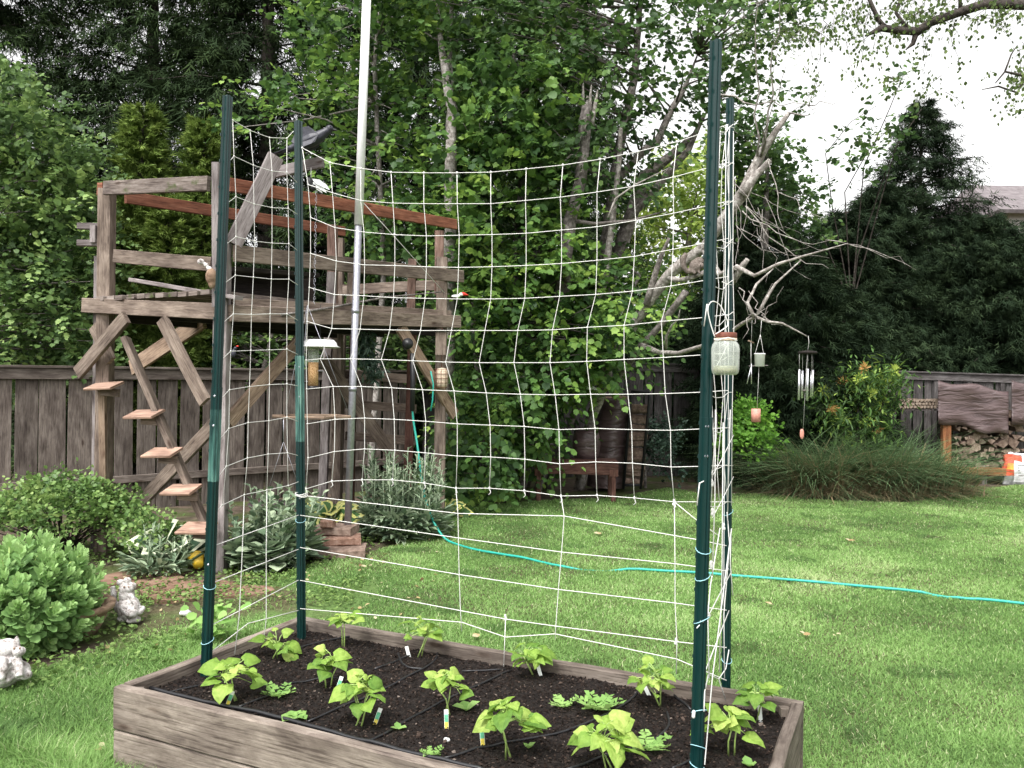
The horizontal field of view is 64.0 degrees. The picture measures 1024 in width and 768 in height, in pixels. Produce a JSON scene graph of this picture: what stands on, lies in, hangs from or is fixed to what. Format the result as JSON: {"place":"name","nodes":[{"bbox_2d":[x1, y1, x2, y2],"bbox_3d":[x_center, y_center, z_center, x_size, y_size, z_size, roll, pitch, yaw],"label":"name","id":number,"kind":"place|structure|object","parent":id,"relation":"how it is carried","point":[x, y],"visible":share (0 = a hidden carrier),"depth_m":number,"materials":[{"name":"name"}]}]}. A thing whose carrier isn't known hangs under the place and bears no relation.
{"place":"outdoors","nodes":[
{"label":"outdoors","id":0,"kind":"place"},
{"bbox_2d":[0,434,1007,668],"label":"ground","id":1,"kind":"structure","parent":0,"point":[655,482],"depth_m":10.14,"materials":[{"name":"brown soil"}]},
{"bbox_2d":[0,0,134,464],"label":"cedar tree","id":2,"kind":"object","parent":1,"relation":"on","point":[21,24],"visible":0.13,"depth_m":17.10,"materials":[{"name":"green plant"}]},
{"bbox_2d":[0,41,158,425],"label":"leafy shrub","id":3,"kind":"object","parent":1,"relation":"on","point":[37,257],"visible":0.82,"depth_m":10.13,"materials":[{"name":"green plant"}]},
{"bbox_2d":[0,457,158,550],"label":"leafy bush","id":4,"kind":"object","parent":1,"relation":"on","point":[57,492],"visible":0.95,"depth_m":7.18,"materials":[{"name":"green plant"}]},
{"bbox_2d":[65,593,115,642],"bbox_3d":[-2.818,1.471,5.120,0.620,0.190,0.620,1,0,0],"label":"clay pot","id":5,"kind":"object","parent":1,"relation":"on","point":[108,603],"visible":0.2,"depth_m":5.10,"materials":[{"name":"brown ceramic"}]},
{"bbox_2d":[0,529,107,658],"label":"sedum plant","id":6,"kind":"object","parent":5,"relation":"in","point":[48,585],"visible":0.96,"depth_m":4.76,"materials":[{"name":"green plant"}]},
{"bbox_2d":[65,215,156,485],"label":"arborvitae","id":7,"kind":"object","parent":1,"relation":"on","point":[133,227],"visible":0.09,"depth_m":12.03,"materials":[{"name":"green plant"}]},
{"bbox_2d":[110,577,144,623],"bbox_3d":[-2.523,1.422,5.398,0.221,0.295,0.139,1,0,30],"label":"garden statue","id":8,"kind":"object","parent":1,"relation":"on","point":[129,606],"visible":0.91,"depth_m":5.35,"materials":[{"name":"white stone"}]},
{"bbox_2d":[11,207,246,478],"bbox_3d":[-6.594,-0.389,14.048,4.715,5.612,4.803,1,0,0],"label":"hedge conifer","id":9,"kind":"object","parent":1,"relation":"on","point":[12,425],"depth_m":13.21,"materials":[{"name":"green plant"}]},
{"bbox_2d":[89,499,188,559],"bbox_3d":[-3.115,1.286,7.071,0.942,0.568,0.796,1,0,27],"label":"lacy bush","id":10,"kind":"object","parent":1,"relation":"on","point":[140,528],"visible":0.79,"depth_m":7.04,"materials":[{"name":"green plant"}]},
{"bbox_2d":[106,100,177,484],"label":"arborvitae","id":11,"kind":"object","parent":1,"relation":"on","point":[149,164],"visible":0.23,"depth_m":12.43,"materials":[{"name":"green plant"}]},
{"bbox_2d":[100,570,184,588],"bbox_3d":[-2.968,1.565,6.573,0.692,0.046,0.546,1,0,0],"label":"flagstone","id":12,"kind":"object","parent":1,"relation":"on","point":[108,578],"visible":0.35,"depth_m":6.53,"materials":[{"name":"brown stone"}]},
{"bbox_2d":[0,0,293,466],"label":"cedar tree","id":13,"kind":"object","parent":1,"relation":"on","point":[113,85],"visible":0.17,"depth_m":17.13,"materials":[{"name":"green plant"}]},
{"bbox_2d":[113,521,204,578],"bbox_3d":[-2.933,1.373,6.888,0.806,0.407,0.869,1,0,-40],"label":"silver campion","id":14,"kind":"object","parent":1,"relation":"on","point":[129,564],"visible":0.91,"depth_m":6.70,"materials":[{"name":"green plant"}]},
{"bbox_2d":[123,519,204,559],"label":"hosta plant","id":15,"kind":"object","parent":1,"relation":"on","point":[198,544],"visible":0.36,"depth_m":6.98,"materials":[{"name":"white plant"}]},
{"bbox_2d":[123,192,210,464],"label":"arborvitae","id":16,"kind":"object","parent":1,"relation":"on","point":[163,226],"visible":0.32,"depth_m":12.07,"materials":[{"name":"green plant"}]},
{"bbox_2d":[139,580,238,603],"bbox_3d":[-2.487,1.571,6.187,0.737,0.046,0.618,1,0,0],"label":"flagstone","id":17,"kind":"object","parent":1,"relation":"on","point":[170,585],"visible":0.53,"depth_m":6.20,"materials":[{"name":"brown stone"}]},
{"bbox_2d":[0,365,406,517],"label":"board fence","id":18,"kind":"object","parent":1,"relation":"on","point":[44,439],"visible":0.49,"depth_m":10.32,"materials":[{"name":"brown wood"}]},
{"bbox_2d":[167,111,246,482],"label":"arborvitae","id":19,"kind":"object","parent":1,"relation":"on","point":[198,134],"visible":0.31,"depth_m":12.70,"materials":[{"name":"green plant"}]},
{"bbox_2d":[53,0,433,475],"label":"cedar tree","id":20,"kind":"object","parent":1,"relation":"on","point":[265,40],"visible":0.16,"depth_m":16.25,"materials":[{"name":"green plant"}]},
{"bbox_2d":[72,502,451,645],"bbox_3d":[-2.648,1.544,8.094,2.770,0.114,6.330,1,0,23],"label":"ground cover","id":21,"kind":"object","parent":1,"relation":"on","point":[113,622],"visible":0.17,"depth_m":6.43,"materials":[{"name":"green plant"}]},
{"bbox_2d":[73,151,463,572],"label":"wooden deck","id":22,"kind":"structure","parent":1,"relation":"on","point":[188,312],"depth_m":7.56,"materials":[{"name":"brown wood"}]},
{"bbox_2d":[273,125,337,154],"bbox_3d":[-1.822,-2.133,7.200,0.586,0.289,0.176,1,0,0],"label":"crow","id":23,"kind":"object","parent":22,"relation":"on","point":[312,139],"visible":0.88,"depth_m":7.17,"materials":[{"name":"stone"}]},
{"bbox_2d":[268,305,350,488],"bbox_3d":[-1.801,0.130,7.300,0.738,1.666,0.547,1,0,0],"label":"hanging tray","id":24,"kind":"object","parent":22,"relation":"hanging from","point":[319,416],"visible":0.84,"depth_m":7.28,"materials":[{"name":"beige wood"}]},
{"bbox_2d":[304,305,339,389],"bbox_3d":[-1.806,-0.345,7.700,0.380,0.794,0.380,1,0,0],"label":"bird feeder","id":25,"kind":"object","parent":22,"relation":"hanging from","point":[313,370],"visible":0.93,"depth_m":7.65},
{"bbox_2d":[347,330,390,389],"bbox_3d":[-1.496,-0.302,8.570,0.448,0.743,0.364,1,0,9],"label":"hanging garland","id":26,"kind":"object","parent":22,"relation":"hanging from","point":[366,347],"visible":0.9,"depth_m":8.57,"materials":[{"name":"green plant"}]},
{"bbox_2d":[402,338,414,410],"bbox_3d":[-1.092,-0.100,8.666,0.151,0.771,0.083,1,0,-24],"label":"sprinkler pipe","id":27,"kind":"object","parent":22,"relation":"attached to","point":[407,343],"visible":0.98,"depth_m":8.67,"materials":[{"name":"grey metal"}]},
{"bbox_2d":[411,411,1023,604],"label":"garden hose","id":28,"kind":"object","parent":27,"relation":"hanging from","point":[776,578],"visible":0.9,"depth_m":6.84,"materials":[{"name":"teal rubber"}]},
{"bbox_2d":[67,276,472,436],"bbox_3d":[-4.114,-0.102,13.106,7.526,3.309,2.659,1,0,0],"label":"leafy shrub","id":29,"kind":"object","parent":1,"relation":"on","point":[254,339],"visible":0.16,"depth_m":12.96,"materials":[{"name":"green plant"}]},
{"bbox_2d":[222,481,330,572],"bbox_3d":[-2.086,1.232,7.208,0.933,0.712,1.034,1,0,0],"label":"silver campion","id":30,"kind":"object","parent":1,"relation":"on","point":[281,538],"visible":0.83,"depth_m":6.97,"materials":[{"name":"green plant"}]},
{"bbox_2d":[307,500,370,527],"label":"hosta plant","id":31,"kind":"object","parent":1,"relation":"on","point":[329,510],"visible":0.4,"depth_m":8.48,"materials":[{"name":"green plant"}]},
{"bbox_2d":[313,543,366,558],"bbox_3d":[-1.580,1.540,7.551,0.460,0.088,0.348,1,0,-7],"label":"paving block","id":32,"kind":"object","parent":1,"relation":"on","point":[356,551],"depth_m":7.40,"materials":[{"name":"stone"}]},
{"bbox_2d":[321,533,360,545],"bbox_3d":[-1.639,1.465,7.721,0.420,0.076,0.305,1,0,-11],"label":"paving block","id":33,"kind":"object","parent":32,"relation":"on","point":[354,539],"depth_m":7.59,"materials":[{"name":"stone"}]},
{"bbox_2d":[314,523,358,535],"bbox_3d":[-1.688,1.391,7.835,0.380,0.082,0.304,1,0,6],"label":"paving block","id":34,"kind":"object","parent":33,"relation":"on","point":[340,529],"depth_m":7.69,"materials":[{"name":"stone"}]},
{"bbox_2d":[198,0,494,495],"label":"hazel tree","id":35,"kind":"object","parent":1,"relation":"on","point":[386,250],"visible":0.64,"depth_m":11.32,"materials":[{"name":"green plant"}]},
{"bbox_2d":[233,190,460,475],"bbox_3d":[-3.340,-0.524,14.990,5.234,6.273,5.355,1,0,43],"label":"hedge conifer","id":36,"kind":"object","parent":1,"relation":"on","point":[321,295],"visible":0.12,"depth_m":14.72,"materials":[{"name":"green plant"}]},
{"bbox_2d":[344,0,370,524],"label":"metal pole","id":37,"kind":"object","parent":1,"relation":"on","point":[363,92],"visible":0.84,"depth_m":7.87,"materials":[{"name":"metal"}]},
{"bbox_2d":[280,0,567,451],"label":"cedar tree","id":38,"kind":"object","parent":1,"relation":"on","point":[425,67],"visible":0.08,"depth_m":18.36,"materials":[{"name":"green plant"}]},
{"bbox_2d":[397,209,575,474],"bbox_3d":[-0.488,-0.575,16.379,5.064,6.078,5.420,1,0,-28],"label":"hedge conifer","id":39,"kind":"object","parent":1,"relation":"on","point":[418,427],"visible":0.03,"depth_m":15.86,"materials":[{"name":"green plant"}]},
{"bbox_2d":[422,370,584,482],"bbox_3d":[-0.053,0.672,13.659,3.110,1.896,0.125,1,0,-30],"label":"board fence","id":40,"kind":"object","parent":1,"relation":"on","point":[427,404],"visible":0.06,"depth_m":12.99,"materials":[{"name":"brown wood"}]},
{"bbox_2d":[382,6,680,518],"bbox_3d":[0.242,-1.426,11.129,3.948,7.815,3.636,1,0,0],"label":"hazel tree","id":41,"kind":"object","parent":1,"relation":"on","point":[505,409],"visible":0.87,"depth_m":10.35,"materials":[{"name":"green plant"}]},
{"bbox_2d":[416,0,670,399],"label":"cedar tree","id":42,"kind":"object","parent":1,"relation":"on","point":[595,218],"visible":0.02,"depth_m":19.88,"materials":[{"name":"green plant"}]},
{"bbox_2d":[533,127,622,490],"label":"dead tree","id":43,"kind":"object","parent":1,"relation":"on","point":[609,239],"visible":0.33,"depth_m":10.83,"materials":[{"name":"grey wood"}]},
{"bbox_2d":[512,83,670,492],"bbox_3d":[0.792,-1.106,11.044,2.778,5.576,0.966,1,0,43],"label":"dead tree","id":44,"kind":"object","parent":1,"relation":"on","point":[570,221],"visible":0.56,"depth_m":10.56,"materials":[{"name":"grey wood"}]},
{"bbox_2d":[357,0,843,486],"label":"hazel tree","id":45,"kind":"object","parent":1,"relation":"on","point":[524,24],"visible":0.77,"depth_m":11.14,"materials":[{"name":"green plant"}]},
{"bbox_2d":[587,395,628,488],"bbox_3d":[1.498,0.873,12.589,0.666,1.405,0.613,1,0,0],"label":"covered grill","id":46,"kind":"object","parent":1,"relation":"on","point":[613,444],"visible":0.49,"depth_m":12.34,"materials":[{"name":"fabric"}]},
{"bbox_2d":[520,228,701,489],"bbox_3d":[1.381,-0.255,11.653,2.609,3.798,2.617,1,0,0],"label":"hazel tree","id":47,"kind":"object","parent":1,"relation":"on","point":[638,277],"visible":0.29,"depth_m":11.37,"materials":[{"name":"green plant"}]},
{"bbox_2d":[622,390,650,488],"bbox_3d":[1.875,0.849,12.320,0.477,1.513,0.404,1,0,0],"label":"log rack","id":48,"kind":"object","parent":1,"relation":"on","point":[645,439],"visible":0.94,"depth_m":12.12,"materials":[{"name":"brown wood"}]},
{"bbox_2d":[637,410,691,487],"bbox_3d":[2.251,1.011,12.681,1.108,1.234,1.099,1,0,22],"label":"evergreen shrub","id":49,"kind":"object","parent":1,"relation":"on","point":[661,442],"visible":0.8,"depth_m":12.57,"materials":[{"name":"green plant"}]},
{"bbox_2d":[583,129,760,317],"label":"lime tree","id":50,"kind":"object","parent":1,"relation":"on","point":[694,223],"visible":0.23,"depth_m":20.48,"materials":[{"name":"green plant"}]},
{"bbox_2d":[626,291,719,467],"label":"hedge conifer","id":51,"kind":"object","parent":1,"relation":"on","point":[674,345],"visible":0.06,"depth_m":17.08,"materials":[{"name":"green plant"}]},
{"bbox_2d":[665,246,823,488],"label":"conifer","id":52,"kind":"object","parent":1,"relation":"on","point":[746,283],"visible":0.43,"depth_m":13.63,"materials":[{"name":"green plant"}]},
{"bbox_2d":[573,0,915,490],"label":"dead tree","id":53,"kind":"object","parent":1,"relation":"on","point":[757,168],"visible":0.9,"depth_m":9.57,"materials":[{"name":"grey wood"}]},
{"bbox_2d":[798,336,817,438],"bbox_3d":[2.883,0.035,8.000,0.183,1.007,0.183,1,0,20],"label":"wind chime","id":54,"kind":"object","parent":53,"relation":"hanging from","point":[807,381],"visible":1,"depth_m":7.99,"materials":[{"name":"silver metal"}]},
{"bbox_2d":[712,394,793,489],"bbox_3d":[3.699,0.885,12.802,1.370,1.531,1.182,1,0,0],"label":"flowering shrub","id":55,"kind":"object","parent":1,"relation":"on","point":[744,406],"visible":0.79,"depth_m":12.64,"materials":[{"name":"green plant"}]},
{"bbox_2d":[649,184,876,452],"bbox_3d":[5.443,-0.963,17.568,6.122,6.659,5.507,1,0,-33],"label":"hedge conifer","id":56,"kind":"object","parent":1,"relation":"on","point":[745,244],"visible":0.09,"depth_m":16.89,"materials":[{"name":"green plant"}]},
{"bbox_2d":[690,104,845,264],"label":"maple tree","id":57,"kind":"object","parent":1,"relation":"on","point":[789,186],"visible":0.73,"depth_m":14.51,"materials":[{"name":"green plant"}]},
{"bbox_2d":[692,250,907,486],"bbox_3d":[4.840,-0.118,13.915,3.476,4.280,3.576,1,0,0],"label":"conifer","id":58,"kind":"object","parent":1,"relation":"on","point":[821,287],"visible":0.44,"depth_m":13.31,"materials":[{"name":"green plant"}]},
{"bbox_2d":[585,362,1023,477],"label":"board fence","id":59,"kind":"object","parent":1,"relation":"on","point":[983,379],"visible":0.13,"depth_m":14.68,"materials":[{"name":"grey wood"}]},
{"bbox_2d":[668,411,987,506],"bbox_3d":[4.596,1.084,12.433,5.699,1.697,4.798,1,0,0],"label":"sedge clump","id":60,"kind":"object","parent":1,"relation":"on","point":[799,467],"visible":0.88,"depth_m":12.04,"materials":[{"name":"green plant"}]},
{"bbox_2d":[736,60,921,288],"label":"maple sapling","id":61,"kind":"object","parent":1,"relation":"on","point":[863,151],"visible":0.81,"depth_m":15.25,"materials":[{"name":"green plant"}]},
{"bbox_2d":[784,281,920,455],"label":"conifer","id":62,"kind":"object","parent":1,"relation":"on","point":[873,337],"visible":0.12,"depth_m":13.85,"materials":[{"name":"green plant"}]},
{"bbox_2d":[696,422,1022,504],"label":"sedge clump","id":63,"kind":"object","parent":1,"relation":"on","point":[903,486],"visible":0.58,"depth_m":12.09,"materials":[{"name":"green plant"}]},
{"bbox_2d":[790,345,930,457],"bbox_3d":[5.465,0.528,13.004,2.048,2.292,1.458,1,0,0],"label":"pieris shrub","id":64,"kind":"object","parent":1,"relation":"on","point":[878,383],"visible":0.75,"depth_m":12.82,"materials":[{"name":"green plant"}]},
{"bbox_2d":[794,204,937,450],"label":"hedge conifer","id":65,"kind":"object","parent":1,"relation":"on","point":[875,285],"visible":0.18,"depth_m":16.93,"materials":[{"name":"green plant"}]},
{"bbox_2d":[832,179,999,455],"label":"hedge conifer","id":66,"kind":"object","parent":1,"relation":"on","point":[900,217],"visible":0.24,"depth_m":17.34,"materials":[{"name":"green plant"}]},
{"bbox_2d":[811,432,1023,501],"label":"sedge clump","id":67,"kind":"object","parent":1,"relation":"on","point":[962,482],"visible":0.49,"depth_m":12.30,"materials":[{"name":"green plant"}]},
{"bbox_2d":[854,95,1023,457],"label":"hedge conifer","id":68,"kind":"object","parent":1,"relation":"on","point":[935,128],"visible":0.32,"depth_m":18.07,"materials":[{"name":"green plant"}]},
{"bbox_2d":[908,208,1023,457],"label":"hedge conifer","id":69,"kind":"object","parent":1,"relation":"on","point":[1003,230],"visible":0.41,"depth_m":17.02,"materials":[{"name":"green plant"}]},
{"bbox_2d":[941,425,1006,483],"bbox_3d":[8.765,0.922,14.150,2.963,1.609,0.590,1,0,0],"label":"firewood stand","id":70,"kind":"object","parent":1,"relation":"on","point":[945,431],"visible":0.36,"depth_m":13.86,"materials":[{"name":"orange wood"}]},
{"bbox_2d":[938,380,1008,434],"bbox_3d":[7.986,0.400,14.160,1.621,0.926,0.749,1,0,0],"label":"tarp","id":71,"kind":"object","parent":70,"relation":"on","point":[975,407],"visible":1,"depth_m":13.82,"materials":[{"name":"brown fabric"}]},
{"bbox_2d":[1012,380,1023,424],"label":"tarp","id":72,"kind":"object","parent":70,"relation":"on","point":[1017,403],"visible":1,"depth_m":13.83,"materials":[{"name":"brown fabric"}]},
{"bbox_2d":[0,484,1023,767],"bbox_3d":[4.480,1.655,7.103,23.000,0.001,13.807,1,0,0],"label":"lawn","id":73,"kind":"structure","parent":0,"point":[168,611],"depth_m":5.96,"materials":[{"name":"green plant"}]},
{"bbox_2d":[0,636,31,688],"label":"garden statue","id":74,"kind":"object","parent":73,"relation":"on","point":[14,667],"visible":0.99,"depth_m":4.15,"materials":[{"name":"white stone"}]},
{"bbox_2d":[0,568,367,693],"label":"clover patch","id":75,"kind":"object","parent":73,"relation":"on","point":[72,656],"visible":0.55,"depth_m":5.75,"materials":[{"name":"green plant"}]},
{"bbox_2d":[180,602,250,636],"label":"weed clump","id":76,"kind":"object","parent":73,"relation":"on","point":[220,612],"visible":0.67,"depth_m":5.00,"materials":[{"name":"green plant"}]},
{"bbox_2d":[200,95,232,677],"bbox_3d":[-1.314,0.144,3.623,0.113,2.842,0.046,1,0,0],"label":"steel fence post","id":77,"kind":"object","parent":73,"relation":"on","point":[209,585],"visible":0.98,"depth_m":3.62,"materials":[{"name":"green metal"}]},
{"bbox_2d":[293,120,305,639],"bbox_3d":[-1.076,0.116,4.152,0.099,2.903,0.040,1,0,0],"label":"steel fence post","id":78,"kind":"object","parent":73,"relation":"on","point":[299,406],"visible":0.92,"depth_m":4.15,"materials":[{"name":"green metal"}]},
{"bbox_2d":[352,444,457,544],"bbox_3d":[-1.135,1.140,8.547,1.179,0.985,1.112,1,0,0],"label":"silver campion","id":79,"kind":"object","parent":73,"relation":"on","point":[401,517],"visible":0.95,"depth_m":8.34,"materials":[{"name":"green plant"}]},
{"bbox_2d":[113,617,803,767],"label":"raised bed","id":80,"kind":"object","parent":73,"relation":"on","point":[158,729],"visible":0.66,"depth_m":3.24,"materials":[{"name":"brown wood"}]},
{"bbox_2d":[197,653,267,704],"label":"bean plant","id":81,"kind":"object","parent":80,"relation":"on","point":[211,668],"visible":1,"depth_m":3.34,"materials":[{"name":"green plant"}]},
{"bbox_2d":[248,627,301,661],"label":"bean plant","id":82,"kind":"object","parent":80,"relation":"on","point":[289,649],"visible":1,"depth_m":3.86,"materials":[{"name":"green plant"}]},
{"bbox_2d":[307,644,351,687],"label":"bean plant","id":83,"kind":"object","parent":80,"relation":"on","point":[339,657],"visible":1,"depth_m":3.48,"materials":[{"name":"green plant"}]},
{"bbox_2d":[329,669,385,725],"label":"bean plant","id":84,"kind":"object","parent":80,"relation":"on","point":[343,692],"visible":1,"depth_m":3.10,"materials":[{"name":"green plant"}]},
{"bbox_2d":[149,636,691,767],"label":"drip irrigation","id":85,"kind":"object","parent":80,"relation":"on","point":[373,741],"visible":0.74,"depth_m":3.18,"materials":[{"name":"black plastic"}]},
{"bbox_2d":[398,616,443,656],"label":"bean plant","id":86,"kind":"object","parent":80,"relation":"on","point":[424,630],"visible":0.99,"depth_m":3.89,"materials":[{"name":"green plant"}]},
{"bbox_2d":[421,666,473,714],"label":"bean plant","id":87,"kind":"object","parent":80,"relation":"on","point":[434,681],"visible":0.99,"depth_m":3.22,"materials":[{"name":"green plant"}]},
{"bbox_2d":[472,696,550,759],"bbox_3d":[-0.005,1.210,2.876,0.238,0.217,0.223,1,0,-20],"label":"bean plant","id":88,"kind":"object","parent":80,"relation":"on","point":[489,721],"visible":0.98,"depth_m":2.84,"materials":[{"name":"green plant"}]},
{"bbox_2d":[507,642,556,674],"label":"bean plant","id":89,"kind":"object","parent":80,"relation":"on","point":[536,657],"visible":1,"depth_m":3.62,"materials":[{"name":"green plant"}]},
{"bbox_2d":[573,690,625,709],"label":"seedling","id":90,"kind":"object","parent":80,"relation":"on","point":[605,705],"visible":0.98,"depth_m":3.30,"materials":[{"name":"green plant"}]},
{"bbox_2d":[567,709,650,767],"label":"bean plant","id":91,"kind":"object","parent":80,"relation":"on","point":[621,722],"visible":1,"depth_m":2.76,"materials":[{"name":"green plant"}]},
{"bbox_2d":[627,655,675,705],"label":"bean plant","id":92,"kind":"object","parent":80,"relation":"on","point":[658,679],"visible":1,"depth_m":3.34,"materials":[{"name":"green plant"}]},
{"bbox_2d":[632,729,671,750],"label":"seedling","id":93,"kind":"object","parent":80,"relation":"on","point":[654,745],"visible":0.68,"depth_m":2.95,"materials":[{"name":"green plant"}]},
{"bbox_2d":[690,703,764,755],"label":"bean plant","id":94,"kind":"object","parent":80,"relation":"on","point":[735,718],"visible":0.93,"depth_m":2.88,"materials":[{"name":"green plant"}]},
{"bbox_2d":[732,681,782,720],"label":"bean plant","id":95,"kind":"object","parent":80,"relation":"on","point":[770,688],"visible":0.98,"depth_m":3.19,"materials":[{"name":"green plant"}]},
{"bbox_2d":[535,457,617,501],"bbox_3d":[0.879,1.329,11.415,1.143,0.584,0.470,1,0,0],"label":"garden bench","id":96,"kind":"object","parent":73,"relation":"on","point":[610,470],"visible":0.69,"depth_m":11.19,"materials":[{"name":"red wood"}]},
{"bbox_2d":[572,429,600,458],"bbox_3d":[1.054,0.851,11.600,0.400,0.400,0.400,1,0,0],"label":"clay drum","id":97,"kind":"object","parent":96,"relation":"on","point":[584,447],"visible":0.93,"depth_m":11.44,"materials":[{"name":"brown ceramic"}]},
{"bbox_2d":[689,38,721,767],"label":"steel fence post","id":98,"kind":"object","parent":73,"relation":"on","point":[699,654],"visible":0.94,"depth_m":2.75,"materials":[{"name":"green metal"}]},
{"bbox_2d":[213,119,735,764],"bbox_3d":[-0.150,0.081,3.575,2.187,2.644,0.909,1,0,25],"label":"trellis net","id":99,"kind":"object","parent":98,"relation":"attached to","point":[665,393],"visible":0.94,"depth_m":3.71,"materials":[{"name":"white plastic"}]},
{"bbox_2d":[707,301,739,374],"bbox_3d":[0.691,-0.151,2.700,0.117,0.242,0.092,1,0,0],"label":"glass jar","id":100,"kind":"object","parent":98,"relation":"attached to","point":[719,336],"visible":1,"depth_m":2.67,"materials":[{"name":"white"}]},
{"bbox_2d":[721,97,733,687],"bbox_3d":[0.916,0.190,3.467,0.056,2.802,0.035,1,0,0],"label":"steel fence post","id":101,"kind":"object","parent":73,"relation":"on","point":[729,111],"visible":0.73,"depth_m":3.46,"materials":[{"name":"green metal"}]},
{"bbox_2d":[723,0,1023,153],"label":"birch tree","id":102,"kind":"object","parent":73,"relation":"on","point":[916,31],"visible":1,"depth_m":8.98,"materials":[{"name":"green plant"}]},
{"bbox_2d":[1002,452,1023,484],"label":"plastic bag","id":103,"kind":"object","parent":73,"relation":"on","point":[1017,459],"visible":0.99,"depth_m":13.83,"materials":[{"name":"white plastic"}]},
{"bbox_2d":[0,0,1023,380],"label":"sky","id":104,"kind":"structure","parent":0,"point":[1002,146],"materials":[{"name":"white"}]},
{"bbox_2d":[951,185,1023,233],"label":"house","id":105,"kind":"structure","parent":0,"point":[1013,193],"depth_m":43.65,"materials":[{"name":"white"}]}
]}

